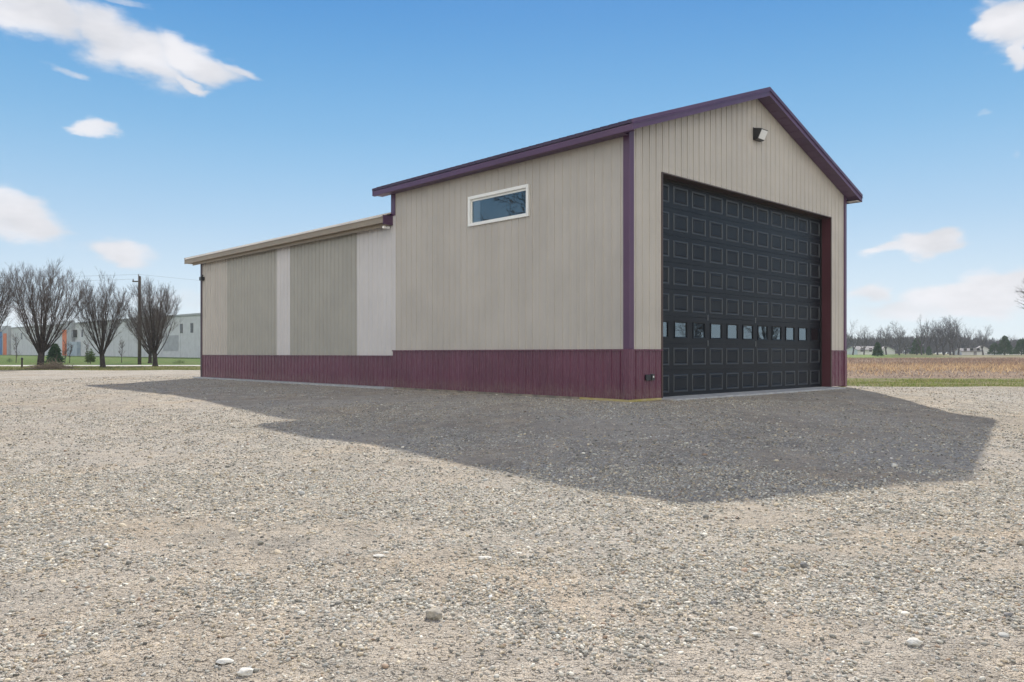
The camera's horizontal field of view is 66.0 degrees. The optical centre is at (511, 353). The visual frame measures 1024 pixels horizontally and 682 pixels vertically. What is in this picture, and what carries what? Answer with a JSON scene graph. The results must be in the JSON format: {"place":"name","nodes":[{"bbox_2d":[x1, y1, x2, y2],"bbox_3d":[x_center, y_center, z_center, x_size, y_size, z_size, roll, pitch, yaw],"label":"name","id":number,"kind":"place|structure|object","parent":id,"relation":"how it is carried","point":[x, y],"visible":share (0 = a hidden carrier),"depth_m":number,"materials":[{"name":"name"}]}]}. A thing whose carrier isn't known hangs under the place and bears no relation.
{"place":"outdoors","nodes":[
{"label":"outdoors","id":0,"kind":"place"},
{"bbox_2d":[0,355,199,364],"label":"lawn","id":1,"kind":"structure","parent":0,"point":[77,360],"depth_m":115.37,"materials":[{"name":"green plant"}]},
{"bbox_2d":[0,330,1,354],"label":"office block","id":2,"kind":"structure","parent":1,"relation":"on","point":[1,342],"depth_m":247.40,"materials":[{"name":"blue"}]},
{"bbox_2d":[12,334,20,361],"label":"sapling","id":3,"kind":"object","parent":1,"relation":"on","point":[16,352],"visible":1,"depth_m":95.01,"materials":[{"name":"grey plant"}]},
{"bbox_2d":[44,343,64,362],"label":"evergreen tree","id":4,"kind":"object","parent":1,"relation":"on","point":[55,350],"visible":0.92,"depth_m":90.68,"materials":[{"name":"green plant"}]},
{"bbox_2d":[62,340,68,362],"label":"sapling","id":5,"kind":"object","parent":1,"relation":"on","point":[65,352],"visible":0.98,"depth_m":92.97,"materials":[{"name":"brown plant"}]},
{"bbox_2d":[68,343,72,362],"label":"sapling","id":6,"kind":"object","parent":1,"relation":"on","point":[71,346],"visible":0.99,"depth_m":93.01,"materials":[{"name":"plant"}]},
{"bbox_2d":[84,348,95,363],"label":"shrub","id":7,"kind":"object","parent":1,"relation":"on","point":[89,356],"visible":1,"depth_m":87.85,"materials":[{"name":"green plant"}]},
{"bbox_2d":[118,336,124,362],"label":"sapling","id":8,"kind":"object","parent":1,"relation":"on","point":[121,348],"visible":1,"depth_m":95.98,"materials":[{"name":"grey plant"}]},
{"bbox_2d":[132,274,140,364],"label":"utility pole","id":9,"kind":"object","parent":1,"relation":"on","point":[139,343],"visible":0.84,"depth_m":83.85,"materials":[{"name":"brown wood"}]},
{"bbox_2d":[123,303,170,362],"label":"bare tree","id":10,"kind":"object","parent":1,"relation":"on","point":[149,356],"visible":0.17,"depth_m":90.59,"materials":[{"name":"brown plant"}]},
{"bbox_2d":[0,365,199,365],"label":"road","id":11,"kind":"structure","parent":0,"point":[110,365],"depth_m":77.05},
{"bbox_2d":[0,365,199,370],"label":"grass verge","id":12,"kind":"object","parent":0,"point":[102,369],"depth_m":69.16,"materials":[{"name":"green plant"}]},
{"bbox_2d":[0,264,20,337],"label":"bare tree","id":13,"kind":"object","parent":12,"relation":"on","point":[6,307],"visible":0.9,"depth_m":61.82,"materials":[{"name":"brown plant"}]},
{"bbox_2d":[4,258,94,365],"bbox_3d":[-37.117,-3.274,63.592,6.404,9.428,7.199,0,0,-17],"label":"bare tree","id":14,"kind":"object","parent":12,"relation":"on","point":[41,345],"visible":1,"depth_m":62.55,"materials":[{"name":"brown plant"}]},
{"bbox_2d":[23,357,85,369],"bbox_3d":[-36.311,0.822,62.313,5.541,1.466,2.846,0,0,0],"label":"brush pile","id":15,"kind":"object","parent":12,"relation":"on","point":[54,365],"visible":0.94,"depth_m":61.98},
{"bbox_2d":[68,270,133,366],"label":"bare tree","id":16,"kind":"object","parent":12,"relation":"on","point":[104,322],"visible":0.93,"depth_m":68.52,"materials":[{"name":"brown plant"}]},
{"bbox_2d":[116,277,183,366],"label":"bare tree","id":17,"kind":"object","parent":12,"relation":"on","point":[157,317],"visible":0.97,"depth_m":72.10,"materials":[{"name":"brown plant"}]},
{"bbox_2d":[0,370,1023,681],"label":"gravel lot","id":18,"kind":"structure","parent":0,"point":[208,654],"depth_m":6.33,"materials":[{"name":"beige gravel"}]},
{"bbox_2d":[216,658,233,664],"bbox_3d":[-1.348,1.445,3.701,0.084,0.022,0.060,0,0,-11],"label":"stone","id":19,"kind":"object","parent":18,"relation":"on","point":[222,661],"visible":1,"depth_m":3.69,"materials":[{"name":"stone"}]},
{"bbox_2d":[237,667,252,675],"bbox_3d":[-1.216,1.452,3.594,0.073,0.033,0.064,0,0,-11],"label":"stone","id":20,"kind":"object","parent":18,"relation":"on","point":[245,671],"visible":1,"depth_m":3.58,"materials":[{"name":"stone"}]},
{"bbox_2d":[373,554,384,557],"bbox_3d":[-0.945,1.437,5.596,0.090,0.021,0.061,0,0,9],"label":"stone","id":21,"kind":"object","parent":18,"relation":"on","point":[379,555],"visible":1,"depth_m":5.58,"materials":[{"name":"stone"}]},
{"bbox_2d":[425,608,442,619],"bbox_3d":[-0.430,1.447,4.364,0.099,0.069,0.082,0,0,8],"label":"stone","id":22,"kind":"object","parent":18,"relation":"on","point":[435,613],"visible":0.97,"depth_m":4.33,"materials":[{"name":"beige stone"}]},
{"bbox_2d":[184,87,862,401],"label":"pole barn","id":23,"kind":"structure","parent":18,"relation":"on","point":[695,251],"depth_m":19.29,"materials":[{"name":"beige metal"}]},
{"bbox_2d":[468,184,529,226],"bbox_3d":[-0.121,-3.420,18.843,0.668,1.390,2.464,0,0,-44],"label":"window","id":24,"kind":"structure","parent":23,"relation":"in","point":[513,202],"depth_m":19.18,"materials":[{"name":"white plastic"}]},
{"bbox_2d":[663,181,819,396],"bbox_3d":[5.825,-1.445,19.574,8.150,4.890,0.108,0,0,-44],"label":"garage door","id":25,"kind":"structure","parent":23,"relation":"in","point":[741,279],"depth_m":19.18,"materials":[{"name":"black metal"}]},
{"bbox_2d":[728,626,737,630],"bbox_3d":[1.169,1.457,4.173,0.053,0.022,0.039,0,0,5],"label":"stone","id":26,"kind":"object","parent":18,"relation":"on","point":[732,628],"visible":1,"depth_m":4.16,"materials":[{"name":"stone"}]},
{"bbox_2d":[751,632,760,636],"bbox_3d":[1.264,1.460,4.087,0.048,0.025,0.037,0,0,40],"label":"stone","id":27,"kind":"object","parent":18,"relation":"on","point":[756,634],"visible":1,"depth_m":4.08,"materials":[{"name":"stone"}]},
{"bbox_2d":[800,562,808,566],"bbox_3d":[2.000,1.450,5.400,0.058,0.041,0.044,0,0,11],"label":"stone","id":28,"kind":"object","parent":18,"relation":"on","point":[803,564],"visible":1,"depth_m":5.39,"materials":[{"name":"grey stone"}]},
{"bbox_2d":[906,637,922,645],"bbox_3d":[2.021,1.454,3.966,0.093,0.044,0.062,0,0,-17],"label":"stone","id":29,"kind":"object","parent":18,"relation":"on","point":[911,641],"visible":1,"depth_m":3.95,"materials":[{"name":"stone"}]},
{"bbox_2d":[1004,612,1012,616],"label":"stone","id":30,"kind":"object","parent":18,"relation":"on","point":[1008,614],"visible":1,"depth_m":4.36,"materials":[{"name":"grey stone"}]},
{"bbox_2d":[1017,539,1023,544],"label":"stone","id":31,"kind":"object","parent":18,"relation":"on","point":[1020,542],"visible":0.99,"depth_m":5.96,"materials":[{"name":"grey stone"}]},
{"bbox_2d":[0,0,1023,350],"label":"sky","id":32,"kind":"structure","parent":0,"point":[143,137],"materials":[{"name":"blue"}]},
{"bbox_2d":[847,354,963,357],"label":"green field","id":33,"kind":"structure","parent":0,"point":[885,356],"depth_m":183.34,"materials":[{"name":"green plant"}]},
{"bbox_2d":[847,319,863,354],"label":"bare oak","id":34,"kind":"object","parent":33,"relation":"on","point":[848,335],"visible":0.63,"depth_m":235.08,"materials":[{"name":"grey plant"}]},
{"bbox_2d":[856,326,873,354],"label":"bare oak","id":35,"kind":"object","parent":33,"relation":"on","point":[865,339],"visible":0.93,"depth_m":249.79,"materials":[{"name":"grey plant"}]},
{"bbox_2d":[871,332,882,345],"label":"bare oak","id":36,"kind":"object","parent":33,"relation":"on","point":[876,335],"visible":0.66,"depth_m":261.51,"materials":[{"name":"grey plant"}]},
{"bbox_2d":[876,326,895,354],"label":"bare oak","id":37,"kind":"object","parent":33,"relation":"on","point":[886,337],"visible":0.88,"depth_m":239.93,"materials":[{"name":"grey plant"}]},
{"bbox_2d":[885,322,914,354],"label":"bare oak","id":38,"kind":"object","parent":33,"relation":"on","point":[900,337],"visible":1,"depth_m":231.74,"materials":[{"name":"grey plant"}]},
{"bbox_2d":[899,331,912,354],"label":"bare oak","id":39,"kind":"object","parent":33,"relation":"on","point":[903,343],"visible":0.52,"depth_m":259.73,"materials":[{"name":"grey plant"}]},
{"bbox_2d":[926,346,932,354],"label":"evergreen tree","id":40,"kind":"object","parent":33,"relation":"on","point":[928,350],"visible":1,"depth_m":224.74,"materials":[{"name":"green plant"}]},
{"bbox_2d":[847,358,1023,379],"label":"dry field","id":41,"kind":"structure","parent":0,"point":[960,373],"depth_m":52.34,"materials":[{"name":"brown plant"}]},
{"bbox_2d":[1015,278,1023,308],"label":"bare oak","id":42,"kind":"object","parent":41,"relation":"on","point":[1021,292],"visible":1,"depth_m":70.60,"materials":[{"name":"grey plant"}]},
{"bbox_2d":[847,356,1023,365],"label":"dry grass","id":43,"kind":"structure","parent":0,"point":[965,359],"depth_m":106.31,"materials":[{"name":"brown plant"}]},
{"bbox_2d":[847,378,1023,386],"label":"rough grass","id":44,"kind":"structure","parent":0,"point":[894,379],"depth_m":38.65,"materials":[{"name":"plant"}]},
{"bbox_2d":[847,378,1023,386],"bbox_3d":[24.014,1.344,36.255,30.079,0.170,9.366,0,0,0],"label":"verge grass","id":45,"kind":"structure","parent":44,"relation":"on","point":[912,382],"depth_m":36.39,"materials":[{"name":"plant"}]},
{"bbox_2d":[902,353,1023,357],"bbox_3d":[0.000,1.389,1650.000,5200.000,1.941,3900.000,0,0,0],"label":"ground","id":46,"kind":"structure","parent":0,"point":[978,356],"depth_m":192.72,"materials":[{"name":"plant"}]},
{"bbox_2d":[1,313,199,357],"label":"warehouse","id":47,"kind":"structure","parent":46,"relation":"on","point":[183,339],"depth_m":183.98,"materials":[{"name":"grey"}]},
{"bbox_2d":[72,330,76,336],"bbox_3d":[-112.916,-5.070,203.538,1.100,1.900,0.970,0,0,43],"label":"window","id":48,"kind":"structure","parent":47,"relation":"in","point":[74,332],"depth_m":203.10,"materials":[{"name":"black glass"}]},
{"bbox_2d":[190,323,192,332],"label":"window","id":49,"kind":"structure","parent":47,"relation":"in","point":[191,324],"depth_m":157.98,"materials":[{"name":"black glass"}]},
{"bbox_2d":[847,346,884,354],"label":"house","id":50,"kind":"structure","parent":46,"relation":"on","point":[858,350],"depth_m":258.93,"materials":[{"name":"white"}]},
{"bbox_2d":[872,342,883,355],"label":"evergreen tree","id":51,"kind":"object","parent":46,"relation":"on","point":[877,350],"visible":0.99,"depth_m":185.57,"materials":[{"name":"green plant"}]},
{"bbox_2d":[882,346,896,353],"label":"house","id":52,"kind":"structure","parent":46,"relation":"on","point":[891,350],"depth_m":265.57,"materials":[{"name":"white"}]},
{"bbox_2d":[908,338,923,354],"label":"evergreen tree","id":53,"kind":"object","parent":46,"relation":"on","point":[914,347],"visible":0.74,"depth_m":249.56,"materials":[{"name":"green plant"}]},
{"bbox_2d":[912,316,930,354],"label":"bare oak","id":54,"kind":"object","parent":46,"relation":"on","point":[921,335],"visible":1,"depth_m":235.81,"materials":[{"name":"grey plant"}]},
{"bbox_2d":[918,319,941,354],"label":"bare oak","id":55,"kind":"object","parent":46,"relation":"on","point":[928,342],"visible":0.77,"depth_m":245.83,"materials":[{"name":"grey plant"}]},
{"bbox_2d":[847,334,1022,353],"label":"distant wood","id":56,"kind":"object","parent":46,"relation":"on","point":[988,343],"visible":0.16,"depth_m":305.31,"materials":[{"name":"brown plant"}]},
{"bbox_2d":[931,321,951,354],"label":"bare oak","id":57,"kind":"object","parent":46,"relation":"on","point":[936,340],"visible":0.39,"depth_m":249.77,"materials":[{"name":"grey plant"}]},
{"bbox_2d":[928,316,958,354],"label":"bare oak","id":58,"kind":"object","parent":46,"relation":"on","point":[941,336],"visible":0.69,"depth_m":244.01,"materials":[{"name":"grey plant"}]},
{"bbox_2d":[930,317,967,354],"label":"bare oak","id":59,"kind":"object","parent":46,"relation":"on","point":[949,332],"visible":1,"depth_m":235.62,"materials":[{"name":"grey plant"}]},
{"bbox_2d":[938,320,966,354],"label":"bare oak","id":60,"kind":"object","parent":46,"relation":"on","point":[953,353],"visible":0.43,"depth_m":243.04,"materials":[{"name":"grey plant"}]},
{"bbox_2d":[950,320,970,354],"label":"bare oak","id":61,"kind":"object","parent":46,"relation":"on","point":[960,344],"visible":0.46,"depth_m":251.99,"materials":[{"name":"grey plant"}]},
{"bbox_2d":[957,329,977,347],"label":"bare oak","id":62,"kind":"object","parent":46,"relation":"on","point":[968,342],"visible":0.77,"depth_m":261.66,"materials":[{"name":"grey plant"}]},
{"bbox_2d":[954,348,981,354],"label":"house","id":63,"kind":"structure","parent":46,"relation":"on","point":[970,351],"depth_m":255.62,"materials":[{"name":"white"}]},
{"bbox_2d":[973,324,991,354],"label":"bare oak","id":64,"kind":"object","parent":46,"relation":"on","point":[984,340],"visible":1,"depth_m":237.82,"materials":[{"name":"grey plant"}]},
{"bbox_2d":[976,345,991,354],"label":"house","id":65,"kind":"structure","parent":46,"relation":"on","point":[985,349],"depth_m":255.87,"materials":[{"name":"white"}]},
{"bbox_2d":[987,342,998,354],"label":"evergreen tree","id":66,"kind":"object","parent":46,"relation":"on","point":[991,348],"visible":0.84,"depth_m":239.62,"materials":[{"name":"green plant"}]},
{"bbox_2d":[996,335,1014,354],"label":"evergreen tree","id":67,"kind":"object","parent":46,"relation":"on","point":[1005,344],"visible":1,"depth_m":235.25,"materials":[{"name":"green plant"}]},
{"bbox_2d":[992,348,1023,354],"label":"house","id":68,"kind":"structure","parent":46,"relation":"on","point":[1008,354],"depth_m":258.51,"materials":[{"name":"white"}]},
{"bbox_2d":[1009,335,1017,347],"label":"bare oak","id":69,"kind":"object","parent":46,"relation":"on","point":[1012,339],"visible":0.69,"depth_m":262.08,"materials":[{"name":"grey plant"}]},
{"bbox_2d":[1012,338,1023,354],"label":"evergreen tree","id":70,"kind":"object","parent":46,"relation":"on","point":[1017,348],"visible":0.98,"depth_m":239.58,"materials":[{"name":"green plant"}]}
]}

